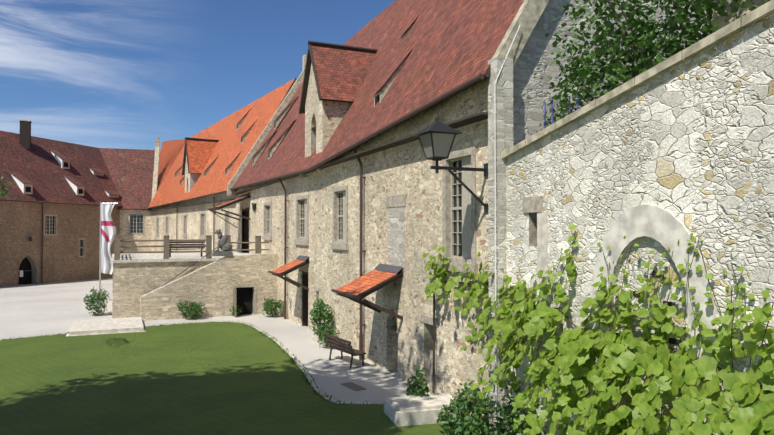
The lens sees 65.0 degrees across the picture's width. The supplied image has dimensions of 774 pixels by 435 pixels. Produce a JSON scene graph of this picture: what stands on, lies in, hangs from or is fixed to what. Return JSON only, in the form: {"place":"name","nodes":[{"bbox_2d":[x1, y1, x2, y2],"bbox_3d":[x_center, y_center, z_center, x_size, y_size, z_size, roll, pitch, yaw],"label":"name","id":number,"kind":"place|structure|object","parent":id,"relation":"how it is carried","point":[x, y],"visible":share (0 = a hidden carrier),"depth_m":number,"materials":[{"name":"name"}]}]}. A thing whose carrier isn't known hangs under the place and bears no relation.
{"place":"outdoors","nodes":[
{"label":"outdoors","id":0,"kind":"place"},
{"bbox_2d":[0,0,394,154],"label":"sky","id":1,"kind":"structure","parent":0,"point":[116,74],"materials":[{"name":"blue"}]},
{"bbox_2d":[0,320,487,434],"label":"lawn grass","id":2,"kind":"structure","parent":0,"point":[219,378],"depth_m":16.80,"materials":[{"name":"green plant"}]},
{"bbox_2d":[0,278,491,434],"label":"gravel courtyard","id":3,"kind":"structure","parent":0,"point":[26,310],"depth_m":28.01,"materials":[{"name":"grey gravel"}]},
{"bbox_2d":[0,175,13,199],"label":"tree","id":4,"kind":"object","parent":3,"relation":"on","point":[3,191],"visible":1,"depth_m":20.56,"materials":[{"name":"green plant"}]},
{"bbox_2d":[0,201,119,286],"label":"castle walls","id":5,"kind":"structure","parent":3,"relation":"on","point":[20,223],"depth_m":59.93,"materials":[{"name":"stone"}]},
{"bbox_2d":[0,131,154,208],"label":"old roof tiles","id":6,"kind":"object","parent":5,"relation":"on","point":[127,177],"visible":0.91,"depth_m":66.22,"materials":[{"name":"red tile"}]},
{"bbox_2d":[99,202,101,309],"bbox_3d":[-15.054,2.200,32.841,0.894,6.050,0.304,1,-1,-24],"label":"flag pole","id":7,"kind":"object","parent":3,"relation":"on","point":[100,255],"visible":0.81,"depth_m":32.75,"materials":[{"name":"grey metal"}]},
{"bbox_2d":[101,204,115,273],"bbox_3d":[-15.079,1.176,32.902,0.759,3.800,0.684,1,-1,-24],"label":"flag banner","id":8,"kind":"object","parent":7,"relation":"attached to","point":[108,230],"visible":0.96,"depth_m":32.83,"materials":[{"name":"white fabric"}]},
{"bbox_2d":[112,253,277,320],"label":"terrace stair walls","id":9,"kind":"structure","parent":3,"relation":"on","point":[210,286],"depth_m":31.16,"materials":[{"name":"beige stone"}]},
{"bbox_2d":[114,235,268,317],"bbox_3d":[-11.265,3.097,34.743,7.905,4.185,9.855,1,-1,-24],"label":"wooden railing","id":10,"kind":"object","parent":9,"relation":"on","point":[166,246],"visible":0.9,"depth_m":31.85,"materials":[{"name":"brown wood"}]},
{"bbox_2d":[29,117,487,368],"bbox_3d":[-15.605,1.712,35.350,15.654,6.970,54.514,1,-1,-24],"label":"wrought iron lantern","id":11,"kind":"object","parent":3,"relation":"on","point":[436,126],"visible":0.73,"depth_m":13.53,"materials":[{"name":"black metal"}]},
{"bbox_2d":[419,133,453,157],"bbox_3d":[1.105,-1.569,13.431,0.600,0.520,0.600,1,-1,-24],"label":"lantern glass","id":12,"kind":"object","parent":11,"relation":"in","point":[442,142],"visible":0.92,"depth_m":13.24,"materials":[{"name":"grey glass"}]},
{"bbox_2d":[41,73,483,360],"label":"gutters and downpipes","id":13,"kind":"object","parent":3,"relation":"on","point":[463,86],"visible":0.88,"depth_m":20.81,"materials":[{"name":"brown metal"}]},
{"bbox_2d":[10,25,520,427],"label":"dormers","id":14,"kind":"object","parent":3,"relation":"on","point":[21,184],"visible":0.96,"depth_m":13.10,"materials":[{"name":"white paint"}]},
{"bbox_2d":[5,212,547,426],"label":"stone slabs","id":15,"kind":"structure","parent":3,"relation":"on","point":[411,410],"depth_m":15.88,"materials":[{"name":"grey stone"}]},
{"bbox_2d":[19,32,542,387],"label":"stone trim frames","id":16,"kind":"structure","parent":3,"relation":"on","point":[532,206],"depth_m":16.81,"materials":[{"name":"grey stone"}]},
{"bbox_2d":[190,173,199,190],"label":"dormer side wall","id":17,"kind":"structure","parent":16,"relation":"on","point":[194,177],"depth_m":55.60,"materials":[{"name":"white paint"}]},
{"bbox_2d":[18,97,379,314],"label":"dark openings","id":18,"kind":"object","parent":16,"relation":"on","point":[245,298],"visible":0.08,"depth_m":32.22,"materials":[{"name":"black"}]},
{"bbox_2d":[212,229,233,255],"bbox_3d":[-8.490,1.299,31.598,1.130,1.400,0.500,1,-1,-24],"label":"dog statue","id":19,"kind":"object","parent":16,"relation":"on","point":[224,246],"visible":1,"depth_m":31.44,"materials":[{"name":"stone"}]},
{"bbox_2d":[24,156,470,258],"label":"window pane","id":20,"kind":"structure","parent":16,"relation":"attached to","point":[465,208],"depth_m":15.64,"materials":[{"name":"grey glass"}]},
{"bbox_2d":[45,160,461,255],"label":"window panes","id":21,"kind":"object","parent":20,"relation":"in","point":[139,219],"depth_m":23.52,"materials":[{"name":"grey glass"}]},
{"bbox_2d":[169,196,402,355],"bbox_3d":[-7.150,1.816,29.422,5.750,6.876,27.140,1,-1,-24],"label":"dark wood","id":22,"kind":"object","parent":3,"relation":"on","point":[342,346],"visible":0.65,"depth_m":27.60,"materials":[{"name":"brown wood"}]},
{"bbox_2d":[120,62,488,424],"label":"rubble castle walls","id":23,"kind":"structure","parent":3,"relation":"on","point":[391,343],"depth_m":19.87,"materials":[{"name":"stone"}]},
{"bbox_2d":[0,44,490,296],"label":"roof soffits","id":24,"kind":"object","parent":23,"relation":"attached to","point":[470,119],"visible":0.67,"depth_m":25.43,"materials":[{"name":"brown wood"}]},
{"bbox_2d":[148,78,395,294],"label":"orange roof tiles","id":25,"kind":"object","parent":23,"relation":"on","point":[228,147],"visible":0.88,"depth_m":53.85,"materials":[{"name":"orange tile"}]},
{"bbox_2d":[19,0,680,345],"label":"dark roof tiles","id":26,"kind":"object","parent":23,"relation":"on","point":[449,45],"visible":0.71,"depth_m":22.88,"materials":[{"name":"red tile"}]},
{"bbox_2d":[83,286,540,434],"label":"bushes","id":27,"kind":"object","parent":3,"relation":"on","point":[446,420],"visible":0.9,"depth_m":14.02,"materials":[{"name":"green plant"}]},
{"bbox_2d":[236,193,402,390],"bbox_3d":[-5.665,1.630,29.786,1.831,6.859,27.570,1,-1,-24],"label":"awning flashing","id":28,"kind":"object","parent":3,"relation":"on","point":[385,268],"visible":0.96,"depth_m":18.53,"materials":[{"name":"grey metal"}]},
{"bbox_2d":[456,381,547,434],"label":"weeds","id":29,"kind":"object","parent":3,"relation":"on","point":[493,430],"visible":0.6,"depth_m":12.42,"materials":[{"name":"green plant"}]},
{"bbox_2d":[388,0,712,434],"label":"stone wall","id":30,"kind":"structure","parent":3,"relation":"on","point":[521,86],"depth_m":13.87,"materials":[{"name":"stone"}]},
{"bbox_2d":[422,222,773,434],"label":"grapevine","id":31,"kind":"object","parent":3,"relation":"on","point":[623,362],"depth_m":9.49,"materials":[{"name":"green plant"}]},
{"bbox_2d":[506,13,773,434],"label":"white retaining wall","id":32,"kind":"structure","parent":3,"relation":"on","point":[688,144],"depth_m":9.32,"materials":[{"name":"stone"}]},
{"bbox_2d":[530,0,769,134],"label":"tree","id":33,"kind":"object","parent":32,"relation":"on","point":[646,44],"depth_m":10.96,"materials":[{"name":"green plant"}]},
{"bbox_2d":[590,205,717,434],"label":"stone arch","id":34,"kind":"structure","parent":32,"relation":"attached to","point":[665,229],"depth_m":9.29,"materials":[{"name":"stone"}]},
{"bbox_2d":[19,0,773,208],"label":"coping parapets","id":35,"kind":"object","parent":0,"point":[528,15],"visible":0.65,"depth_m":13.04,"materials":[{"name":"stone"}]},
{"bbox_2d":[544,93,578,127],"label":"flowers","id":36,"kind":"object","parent":35,"relation":"on","point":[552,119],"visible":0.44,"depth_m":12.52,"materials":[{"name":"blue plant"}]}
]}

